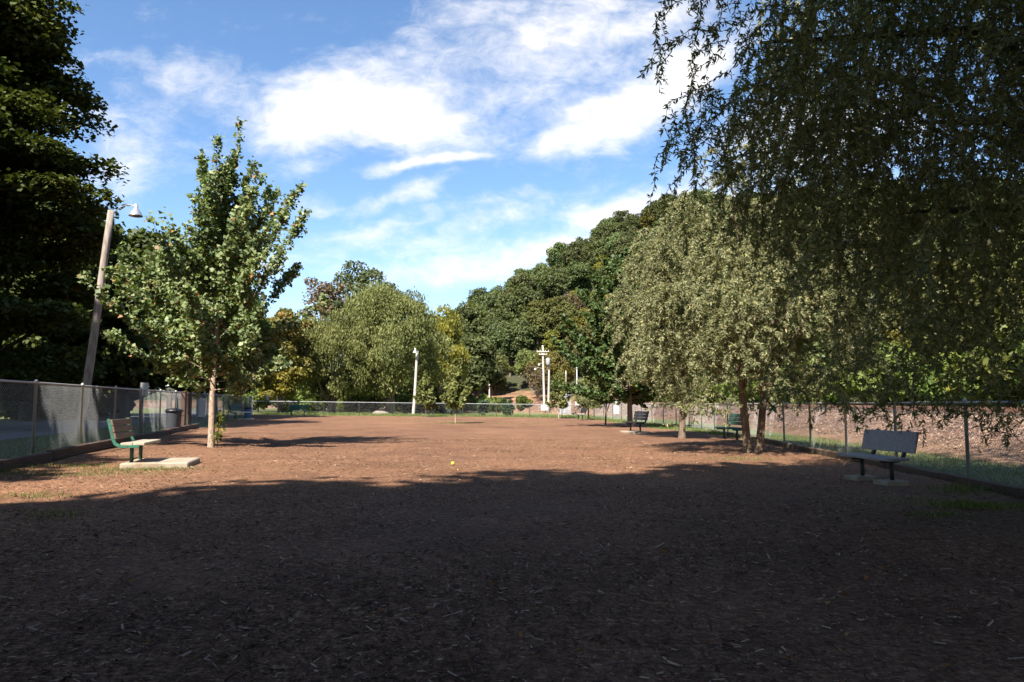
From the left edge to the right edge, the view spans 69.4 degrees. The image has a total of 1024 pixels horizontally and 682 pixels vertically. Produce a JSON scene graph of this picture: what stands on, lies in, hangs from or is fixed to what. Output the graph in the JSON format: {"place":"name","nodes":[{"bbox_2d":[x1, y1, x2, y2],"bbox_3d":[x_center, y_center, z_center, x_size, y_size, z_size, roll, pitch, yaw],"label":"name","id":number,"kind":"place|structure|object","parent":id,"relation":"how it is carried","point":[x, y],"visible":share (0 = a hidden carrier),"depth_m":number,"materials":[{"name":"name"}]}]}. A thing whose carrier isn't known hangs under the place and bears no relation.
{"place":"outdoors","nodes":[
{"label":"outdoors","id":0,"kind":"place"},
{"bbox_2d":[0,408,227,439],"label":"road","id":1,"kind":"structure","parent":0,"point":[41,428],"depth_m":32.77,"materials":[{"name":"asphalt"}]},
{"bbox_2d":[251,411,608,417],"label":"lawn grass","id":2,"kind":"structure","parent":0,"point":[430,414],"depth_m":68.77,"materials":[{"name":"plant"}]},
{"bbox_2d":[0,415,1023,681],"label":"mulch ground","id":3,"kind":"structure","parent":0,"point":[562,433],"depth_m":5.95,"materials":[{"name":"wood"}]},
{"bbox_2d":[120,457,199,468],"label":"concrete slab","id":4,"kind":"structure","parent":3,"relation":"on","point":[165,462],"depth_m":13.20,"materials":[{"name":"concrete"}]},
{"bbox_2d":[107,417,160,461],"bbox_3d":[-6.968,1.825,13.652,0.625,0.806,1.329,1,-5,-14],"label":"park bench","id":5,"kind":"object","parent":4,"relation":"on","point":[128,428],"visible":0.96,"depth_m":13.32,"materials":[{"name":"green wood"}]},
{"bbox_2d":[76,116,329,447],"bbox_3d":[-7.928,-1.464,19.424,5.778,8.820,6.181,0,-5,0],"label":"young maple tree","id":6,"kind":"object","parent":3,"relation":"on","point":[234,239],"visible":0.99,"depth_m":18.97,"materials":[{"name":"green plant"}]},
{"bbox_2d":[440,358,472,421],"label":"sapling","id":7,"kind":"object","parent":3,"relation":"on","point":[457,393],"visible":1,"depth_m":44.14,"materials":[{"name":"plant"}]},
{"bbox_2d":[27,457,1017,681],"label":"fallen leaves","id":8,"kind":"object","parent":3,"relation":"on","point":[665,552],"visible":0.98,"depth_m":4.73,"materials":[{"name":"brown plant"}]},
{"bbox_2d":[573,376,602,419],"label":"sapling","id":9,"kind":"object","parent":3,"relation":"on","point":[585,381],"visible":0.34,"depth_m":60.60,"materials":[{"name":"green plant"}]},
{"bbox_2d":[571,380,623,424],"bbox_3d":[5.929,3.297,45.598,4.716,4.093,4.312,0,-5,0],"label":"tree","id":10,"kind":"object","parent":3,"relation":"on","point":[587,403],"visible":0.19,"depth_m":45.79,"materials":[{"name":"green plant"}]},
{"bbox_2d":[550,246,710,426],"bbox_3d":[6.784,-0.259,41.628,9.223,10.531,8.143,0,-5,0],"label":"green maple tree","id":11,"kind":"object","parent":3,"relation":"on","point":[594,364],"visible":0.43,"depth_m":41.58,"materials":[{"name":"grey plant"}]},
{"bbox_2d":[620,431,650,433],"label":"concrete slab","id":12,"kind":"structure","parent":3,"relation":"on","point":[637,432],"depth_m":32.10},
{"bbox_2d":[622,411,648,431],"bbox_3d":[5.509,3.555,32.809,0.710,0.916,1.600,1,-5,-12],"label":"park bench","id":13,"kind":"object","parent":12,"relation":"on","point":[640,415],"visible":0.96,"depth_m":32.75,"materials":[{"name":"black metal"}]},
{"bbox_2d":[601,190,743,437],"bbox_3d":[6.512,-1.001,28.791,5.272,9.838,5.402,-4,-6,40],"label":"willow tree","id":14,"kind":"object","parent":3,"relation":"on","point":[622,300],"visible":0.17,"depth_m":28.25,"materials":[{"name":"green plant"}]},
{"bbox_2d":[714,413,749,439],"bbox_3d":[7.817,3.039,26.333,0.710,0.916,1.510,1,-5,-6],"label":"park bench","id":15,"kind":"object","parent":3,"relation":"on","point":[732,420],"visible":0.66,"depth_m":26.43,"materials":[{"name":"green paint"}]},
{"bbox_2d":[0,229,1023,486],"bbox_3d":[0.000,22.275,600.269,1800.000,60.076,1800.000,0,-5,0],"label":"ground","id":16,"kind":"structure","parent":0,"point":[516,385],"depth_m":56.23,"materials":[{"name":"green plant"}]},
{"bbox_2d":[1,452,53,470],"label":"landscape timber","id":17,"kind":"object","parent":16,"relation":"on","point":[29,459],"visible":0.87,"depth_m":13.40,"materials":[{"name":"wood"}]},
{"bbox_2d":[0,373,60,419],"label":"roadside bush","id":18,"kind":"object","parent":16,"relation":"on","point":[15,416],"visible":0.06,"depth_m":40.83,"materials":[{"name":"green plant"}]},
{"bbox_2d":[0,198,126,420],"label":"dark tree","id":19,"kind":"object","parent":16,"relation":"on","point":[33,340],"visible":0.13,"depth_m":39.17,"materials":[{"name":"green plant"}]},
{"bbox_2d":[0,0,132,412],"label":"dark tree","id":20,"kind":"object","parent":16,"relation":"on","point":[36,86],"visible":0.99,"depth_m":28.85,"materials":[{"name":"green plant"}]},
{"bbox_2d":[46,444,89,459],"bbox_3d":[-9.468,2.361,15.809,0.160,0.200,2.360,1,-5,-15],"label":"landscape timber","id":21,"kind":"object","parent":16,"relation":"on","point":[67,451],"visible":0.86,"depth_m":15.60,"materials":[{"name":"wood"}]},
{"bbox_2d":[36,382,107,418],"bbox_3d":[-28.163,3.518,45.917,4.783,3.089,5.233,0,-5,-5],"label":"roadside bush","id":22,"kind":"object","parent":16,"relation":"on","point":[75,410],"visible":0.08,"depth_m":44.82,"materials":[{"name":"green plant"}]},
{"bbox_2d":[85,439,116,451],"bbox_3d":[-10.070,2.554,18.114,0.160,0.200,2.360,1,-5,-14],"label":"landscape timber","id":23,"kind":"object","parent":16,"relation":"on","point":[100,445],"visible":0.58,"depth_m":17.88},
{"bbox_2d":[74,204,142,440],"bbox_3d":[-12.123,-0.462,22.302,1.645,7.502,0.622,0,-5,0],"label":"lamp pole","id":24,"kind":"object","parent":16,"relation":"on","point":[135,212],"visible":0.95,"depth_m":22.27,"materials":[{"name":"metal"}]},
{"bbox_2d":[88,382,139,415],"bbox_3d":[-30.180,4.101,54.320,5.157,3.331,5.643,4,-6,-38],"label":"roadside bush","id":25,"kind":"object","parent":16,"relation":"on","point":[112,408],"visible":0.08,"depth_m":54.06,"materials":[{"name":"green plant"}]},
{"bbox_2d":[0,379,252,459],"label":"chain link fence","id":26,"kind":"object","parent":16,"relation":"on","point":[36,383],"visible":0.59,"depth_m":18.68,"materials":[{"name":"metal"}]},
{"bbox_2d":[40,226,222,418],"bbox_3d":[-23.505,-1.005,43.780,11.752,11.895,12.010,0,-5,0],"label":"broadleaf tree","id":27,"kind":"object","parent":16,"relation":"on","point":[133,372],"visible":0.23,"depth_m":41.84,"materials":[{"name":"green plant"}]},
{"bbox_2d":[164,408,183,428],"bbox_3d":[-12.837,2.994,28.047,0.702,0.892,0.676,0,-5,0],"label":"trash can","id":28,"kind":"object","parent":16,"relation":"on","point":[173,417],"visible":0.91,"depth_m":27.82,"materials":[{"name":"grey plastic"}]},
{"bbox_2d":[181,391,186,425],"bbox_3d":[-13.799,2.989,31.058,0.210,1.730,0.210,0,-5,0],"label":"wooden post","id":29,"kind":"object","parent":16,"relation":"on","point":[183,404],"visible":0.62,"depth_m":31.02,"materials":[{"name":"brown wood"}]},
{"bbox_2d":[127,248,273,407],"bbox_3d":[-22.617,-0.742,51.801,11.354,12.732,11.711,2,-5,-20],"label":"broadleaf tree","id":30,"kind":"object","parent":16,"relation":"on","point":[180,389],"visible":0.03,"depth_m":51.71,"materials":[{"name":"green plant"}]},
{"bbox_2d":[200,318,284,416],"bbox_3d":[-22.821,1.217,57.348,8.392,9.766,8.852,5,-7,-44],"label":"broadleaf tree","id":31,"kind":"object","parent":16,"relation":"on","point":[221,392],"depth_m":56.96,"materials":[{"name":"green plant"}]},
{"bbox_2d":[242,387,274,411],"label":"lawn bush","id":32,"kind":"object","parent":16,"relation":"on","point":[258,401],"visible":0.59,"depth_m":78.97,"materials":[{"name":"green plant"}]},
{"bbox_2d":[257,348,307,413],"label":"autumn tree","id":33,"kind":"object","parent":16,"relation":"on","point":[283,385],"visible":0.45,"depth_m":69.41,"materials":[{"name":"yellow plant"}]},
{"bbox_2d":[264,307,318,412],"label":"autumn tree","id":34,"kind":"object","parent":16,"relation":"on","point":[288,347],"visible":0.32,"depth_m":71.50,"materials":[{"name":"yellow plant"}]},
{"bbox_2d":[297,370,341,411],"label":"thicket bush","id":35,"kind":"object","parent":16,"relation":"on","point":[321,400],"visible":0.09,"depth_m":93.12,"materials":[{"name":"green plant"}]},
{"bbox_2d":[295,277,352,410],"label":"tall tree","id":36,"kind":"object","parent":16,"relation":"on","point":[315,298],"visible":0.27,"depth_m":97.34,"materials":[{"name":"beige plant"}]},
{"bbox_2d":[290,307,387,412],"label":"willow tree","id":37,"kind":"object","parent":16,"relation":"on","point":[326,380],"visible":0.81,"depth_m":74.93,"materials":[{"name":"green plant"}]},
{"bbox_2d":[342,394,366,412],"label":"lawn bush","id":38,"kind":"object","parent":16,"relation":"on","point":[350,404],"visible":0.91,"depth_m":83.04,"materials":[{"name":"green plant"}]},
{"bbox_2d":[319,260,401,345],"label":"tall tree","id":39,"kind":"object","parent":16,"relation":"on","point":[357,281],"visible":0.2,"depth_m":99.52,"materials":[{"name":"green plant"}]},
{"bbox_2d":[364,395,385,412],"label":"lawn bush","id":40,"kind":"object","parent":16,"relation":"on","point":[373,408],"visible":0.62,"depth_m":85.18,"materials":[{"name":"green plant"}]},
{"bbox_2d":[336,278,454,413],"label":"willow tree","id":41,"kind":"object","parent":16,"relation":"on","point":[389,325],"visible":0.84,"depth_m":77.56,"materials":[{"name":"green plant"}]},
{"bbox_2d":[395,392,421,412],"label":"lawn bush","id":42,"kind":"object","parent":16,"relation":"on","point":[403,400],"visible":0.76,"depth_m":88.82,"materials":[{"name":"green plant"}]},
{"bbox_2d":[383,377,444,412],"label":"thicket bush","id":43,"kind":"object","parent":16,"relation":"on","point":[437,392],"visible":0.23,"depth_m":90.76,"materials":[{"name":"green plant"}]},
{"bbox_2d":[412,348,417,414],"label":"lamp pole","id":44,"kind":"object","parent":16,"relation":"on","point":[415,383],"visible":0.94,"depth_m":71.79,"materials":[{"name":"metal"}]},
{"bbox_2d":[252,400,594,417],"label":"chain link fence","id":45,"kind":"object","parent":16,"relation":"on","point":[406,404],"visible":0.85,"depth_m":66.45,"materials":[{"name":"metal"}]},
{"bbox_2d":[413,371,439,416],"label":"sapling","id":46,"kind":"object","parent":16,"relation":"on","point":[426,398],"visible":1,"depth_m":64.00,"materials":[{"name":"green plant"}]},
{"bbox_2d":[428,304,470,412],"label":"yellow tree","id":47,"kind":"object","parent":16,"relation":"on","point":[448,326],"visible":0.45,"depth_m":91.47,"materials":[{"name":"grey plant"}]},
{"bbox_2d":[452,301,487,336],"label":"hillside tree","id":48,"kind":"object","parent":16,"relation":"on","point":[471,314],"visible":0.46,"depth_m":174.65,"materials":[{"name":"green plant"}]},
{"bbox_2d":[445,330,501,411],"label":"broadleaf tree","id":49,"kind":"object","parent":16,"relation":"on","point":[482,372],"visible":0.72,"depth_m":105.21,"materials":[{"name":"green plant"}]},
{"bbox_2d":[465,287,491,303],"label":"hillside tree","id":50,"kind":"object","parent":16,"relation":"on","point":[474,293],"visible":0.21,"depth_m":215.02,"materials":[{"name":"green plant"}]},
{"bbox_2d":[468,393,497,411],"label":"lawn bush","id":51,"kind":"object","parent":16,"relation":"on","point":[484,397],"visible":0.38,"depth_m":95.12,"materials":[{"name":"green plant"}]},
{"bbox_2d":[483,364,508,396],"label":"hillside tree","id":52,"kind":"object","parent":16,"relation":"on","point":[501,383],"visible":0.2,"depth_m":130.71,"materials":[{"name":"green plant"}]},
{"bbox_2d":[483,288,509,330],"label":"hillside tree","id":53,"kind":"object","parent":16,"relation":"on","point":[492,304],"visible":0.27,"depth_m":180.41,"materials":[{"name":"green plant"}]},
{"bbox_2d":[482,307,515,336],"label":"hillside tree","id":54,"kind":"object","parent":16,"relation":"on","point":[497,316],"visible":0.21,"depth_m":172.98,"materials":[{"name":"green plant"}]},
{"bbox_2d":[500,398,514,415],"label":"evergreen shrub","id":55,"kind":"object","parent":16,"relation":"on","point":[509,409],"visible":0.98,"depth_m":71.94,"materials":[{"name":"green plant"}]},
{"bbox_2d":[487,327,529,376],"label":"hillside tree","id":56,"kind":"object","parent":16,"relation":"on","point":[504,347],"visible":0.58,"depth_m":154.52,"materials":[{"name":"green plant"}]},
{"bbox_2d":[0,418,1023,521],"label":"grass","id":57,"kind":"structure","parent":16,"relation":"on","point":[969,505],"depth_m":13.18,"materials":[{"name":"plant"}]},
{"bbox_2d":[498,316,538,376],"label":"hillside tree","id":58,"kind":"object","parent":16,"relation":"on","point":[521,330],"visible":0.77,"depth_m":153.84,"materials":[{"name":"green plant"}]},
{"bbox_2d":[497,283,544,324],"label":"hillside tree","id":59,"kind":"object","parent":16,"relation":"on","point":[527,294],"visible":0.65,"depth_m":175.10,"materials":[{"name":"green plant"}]},
{"bbox_2d":[501,270,544,311],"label":"hillside tree","id":60,"kind":"object","parent":16,"relation":"on","point":[518,280],"visible":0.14,"depth_m":183.01,"materials":[{"name":"green plant"}]},
{"bbox_2d":[515,394,533,408],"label":"lawn bush","id":61,"kind":"object","parent":16,"relation":"on","point":[521,400],"visible":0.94,"depth_m":102.93,"materials":[{"name":"green plant"}]},
{"bbox_2d":[513,348,545,388],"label":"hillside tree","id":62,"kind":"object","parent":16,"relation":"on","point":[525,356],"visible":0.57,"depth_m":145.30,"materials":[{"name":"green plant"}]},
{"bbox_2d":[520,364,550,402],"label":"hillside tree","id":63,"kind":"object","parent":16,"relation":"on","point":[538,381],"visible":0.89,"depth_m":128.59,"materials":[{"name":"beige plant"}]},
{"bbox_2d":[519,307,555,348],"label":"hillside tree","id":64,"kind":"object","parent":16,"relation":"on","point":[538,317],"visible":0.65,"depth_m":167.03,"materials":[{"name":"green plant"}]},
{"bbox_2d":[534,345,548,412],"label":"utility pole","id":65,"kind":"object","parent":16,"relation":"on","point":[542,363],"visible":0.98,"depth_m":99.92,"materials":[{"name":"white wood"}]},
{"bbox_2d":[526,296,566,328],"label":"hillside tree","id":66,"kind":"object","parent":16,"relation":"on","point":[548,304],"visible":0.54,"depth_m":169.00,"materials":[{"name":"green plant"}]},
{"bbox_2d":[531,266,566,300],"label":"hillside tree","id":67,"kind":"object","parent":16,"relation":"on","point":[549,280],"visible":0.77,"depth_m":184.44,"materials":[{"name":"green plant"}]},
{"bbox_2d":[533,330,565,353],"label":"hillside tree","id":68,"kind":"object","parent":16,"relation":"on","point":[547,344],"visible":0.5,"depth_m":158.58,"materials":[{"name":"green plant"}]},
{"bbox_2d":[539,349,575,385],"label":"hillside tree","id":69,"kind":"object","parent":16,"relation":"on","point":[564,366],"visible":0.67,"depth_m":131.43,"materials":[{"name":"green plant"}]},
{"bbox_2d":[546,242,568,267],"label":"hillside tree","id":70,"kind":"object","parent":16,"relation":"on","point":[555,251],"visible":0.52,"depth_m":227.05,"materials":[{"name":"green plant"}]},
{"bbox_2d":[545,371,572,417],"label":"sapling","id":71,"kind":"object","parent":16,"relation":"on","point":[556,397],"visible":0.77,"depth_m":65.59,"materials":[{"name":"plant"}]},
{"bbox_2d":[547,300,582,337],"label":"hillside tree","id":72,"kind":"object","parent":16,"relation":"on","point":[569,310],"visible":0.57,"depth_m":166.72,"materials":[{"name":"green plant"}]},
{"bbox_2d":[560,260,593,292],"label":"hillside tree","id":73,"kind":"object","parent":16,"relation":"on","point":[579,273],"visible":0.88,"depth_m":193.21,"materials":[{"name":"green plant"}]},
{"bbox_2d":[565,292,588,309],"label":"hillside tree","id":74,"kind":"object","parent":16,"relation":"on","point":[573,300],"visible":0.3,"depth_m":171.53,"materials":[{"name":"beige plant"}]},
{"bbox_2d":[560,241,594,267],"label":"hillside tree","id":75,"kind":"object","parent":16,"relation":"on","point":[571,253],"visible":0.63,"depth_m":210.11,"materials":[{"name":"green plant"}]},
{"bbox_2d":[560,322,603,357],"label":"hillside tree","id":76,"kind":"object","parent":16,"relation":"on","point":[585,328],"visible":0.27,"depth_m":147.98,"materials":[{"name":"green plant"}]},
{"bbox_2d":[584,238,610,266],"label":"hillside tree","id":77,"kind":"object","parent":16,"relation":"on","point":[597,245],"visible":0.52,"depth_m":207.55,"materials":[{"name":"green plant"}]},
{"bbox_2d":[588,223,622,243],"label":"hillside tree","id":78,"kind":"object","parent":16,"relation":"on","point":[602,233],"visible":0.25,"depth_m":217.78,"materials":[{"name":"green plant"}]},
{"bbox_2d":[597,232,635,258],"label":"hillside tree","id":79,"kind":"object","parent":16,"relation":"on","point":[614,237],"visible":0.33,"depth_m":207.10,"materials":[{"name":"green plant"}]},
{"bbox_2d":[608,234,634,263],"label":"hillside tree","id":80,"kind":"object","parent":16,"relation":"on","point":[621,243],"visible":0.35,"depth_m":202.58,"materials":[{"name":"green plant"}]},
{"bbox_2d":[612,210,641,228],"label":"hillside tree","id":81,"kind":"object","parent":16,"relation":"on","point":[619,216],"visible":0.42,"depth_m":238.53,"materials":[{"name":"green plant"}]},
{"bbox_2d":[645,193,672,220],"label":"hillside tree","id":82,"kind":"object","parent":16,"relation":"on","point":[653,208],"visible":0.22,"depth_m":226.64,"materials":[{"name":"green plant"}]},
{"bbox_2d":[686,379,722,405],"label":"thicket bush","id":83,"kind":"object","parent":16,"relation":"on","point":[714,389],"visible":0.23,"depth_m":111.92,"materials":[{"name":"green plant"}]},
{"bbox_2d":[721,368,758,402],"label":"thicket bush","id":84,"kind":"object","parent":16,"relation":"on","point":[736,392],"visible":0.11,"depth_m":106.59,"materials":[{"name":"green plant"}]},
{"bbox_2d":[607,132,900,452],"bbox_3d":[6.212,-1.116,20.183,7.266,8.630,7.305,0,-5,0],"label":"willow tree","id":85,"kind":"object","parent":16,"relation":"on","point":[719,325],"visible":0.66,"depth_m":18.88,"materials":[{"name":"green plant"}]},
{"bbox_2d":[594,398,1023,486],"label":"chain link fence","id":86,"kind":"object","parent":16,"relation":"on","point":[966,443],"visible":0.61,"depth_m":18.35,"materials":[{"name":"metal"}]},
{"bbox_2d":[784,313,845,365],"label":"hillside tree","id":87,"kind":"object","parent":16,"relation":"on","point":[817,345],"visible":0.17,"depth_m":98.52,"materials":[{"name":"green plant"}]},
{"bbox_2d":[813,448,844,459],"bbox_3d":[8.032,2.870,18.626,0.160,0.200,2.360,0,-5,5],"label":"landscape timber","id":88,"kind":"object","parent":16,"relation":"on","point":[828,453],"visible":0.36,"depth_m":18.64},
{"bbox_2d":[637,0,1023,447],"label":"contorted willow tree","id":89,"kind":"object","parent":16,"relation":"on","point":[993,43],"visible":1,"depth_m":7.43,"materials":[{"name":"green plant"}]},
{"bbox_2d":[844,474,877,480],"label":"concrete slab","id":90,"kind":"structure","parent":16,"relation":"on","point":[855,477],"depth_m":12.55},
{"bbox_2d":[845,457,885,467],"bbox_3d":[7.811,2.682,16.274,0.160,0.200,2.360,-1,-5,6],"label":"landscape timber","id":91,"kind":"object","parent":16,"relation":"on","point":[875,463],"visible":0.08,"depth_m":15.85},
{"bbox_2d":[824,306,907,357],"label":"hillside tree","id":92,"kind":"object","parent":16,"relation":"on","point":[894,329],"visible":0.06,"depth_m":88.55,"materials":[{"name":"green plant"}]},
{"bbox_2d":[824,342,913,401],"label":"thicket bush","id":93,"kind":"object","parent":16,"relation":"on","point":[853,391],"visible":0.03,"depth_m":71.06,"materials":[{"name":"green plant"}]},
{"bbox_2d":[840,340,924,401],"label":"thicket bush","id":94,"kind":"object","parent":16,"relation":"on","point":[896,375],"visible":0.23,"depth_m":65.81,"materials":[{"name":"green plant"}]},
{"bbox_2d":[873,479,909,485],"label":"concrete slab","id":95,"kind":"structure","parent":16,"relation":"on","point":[889,482],"depth_m":11.79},
{"bbox_2d":[837,428,918,479],"bbox_3d":[6.130,1.891,12.379,0.639,0.824,1.350,1,-5,-9],"label":"park bench","id":96,"kind":"object","parent":95,"relation":"on","point":[904,442],"visible":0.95,"depth_m":12.30,"materials":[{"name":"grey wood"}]},
{"bbox_2d":[886,463,944,478],"bbox_3d":[7.578,2.479,13.929,0.160,0.200,2.360,-1,-5,6],"label":"landscape timber","id":97,"kind":"object","parent":16,"relation":"on","point":[915,470],"visible":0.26,"depth_m":13.73,"materials":[{"name":"wood"}]},
{"bbox_2d":[908,351,966,405],"bbox_3d":[38.162,3.676,64.000,7.607,5.690,7.590,-2,-5,19],"label":"thicket bush","id":98,"kind":"object","parent":16,"relation":"on","point":[927,387],"visible":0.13,"depth_m":62.63,"materials":[{"name":"green plant"}]},
{"bbox_2d":[907,262,1023,355],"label":"hillside tree","id":99,"kind":"object","parent":16,"relation":"on","point":[976,300],"visible":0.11,"depth_m":64.83,"materials":[{"name":"green plant"}]},
{"bbox_2d":[939,473,1023,497],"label":"landscape timber","id":100,"kind":"object","parent":16,"relation":"on","point":[993,486],"visible":0.54,"depth_m":11.35,"materials":[{"name":"wood"}]},
{"bbox_2d":[940,372,1022,406],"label":"thicket bush","id":101,"kind":"object","parent":16,"relation":"on","point":[949,390],"visible":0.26,"depth_m":52.41,"materials":[{"name":"green plant"}]},
{"bbox_2d":[948,325,1023,406],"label":"thicket bush","id":102,"kind":"object","parent":16,"relation":"on","point":[1008,354],"visible":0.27,"depth_m":51.13,"materials":[{"name":"green plant"}]},
{"bbox_2d":[16,0,1023,386],"label":"sky","id":103,"kind":"structure","parent":0,"point":[442,148],"materials":[{"name":"blue"}]},
{"bbox_2d":[135,402,1023,467],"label":"ballast embankment","id":104,"kind":"structure","parent":0,"point":[554,411],"depth_m":26.82,"materials":[{"name":"gravel"}]},
{"bbox_2d":[135,400,1023,417],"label":"railway track","id":105,"kind":"structure","parent":104,"relation":"on","point":[906,407],"depth_m":31.59,"materials":[{"name":"metal"}]},
{"bbox_2d":[530,403,1023,457],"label":"ballast stones","id":106,"kind":"object","parent":104,"relation":"on","point":[884,424],"visible":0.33,"depth_m":29.16,"materials":[{"name":"gravel"}]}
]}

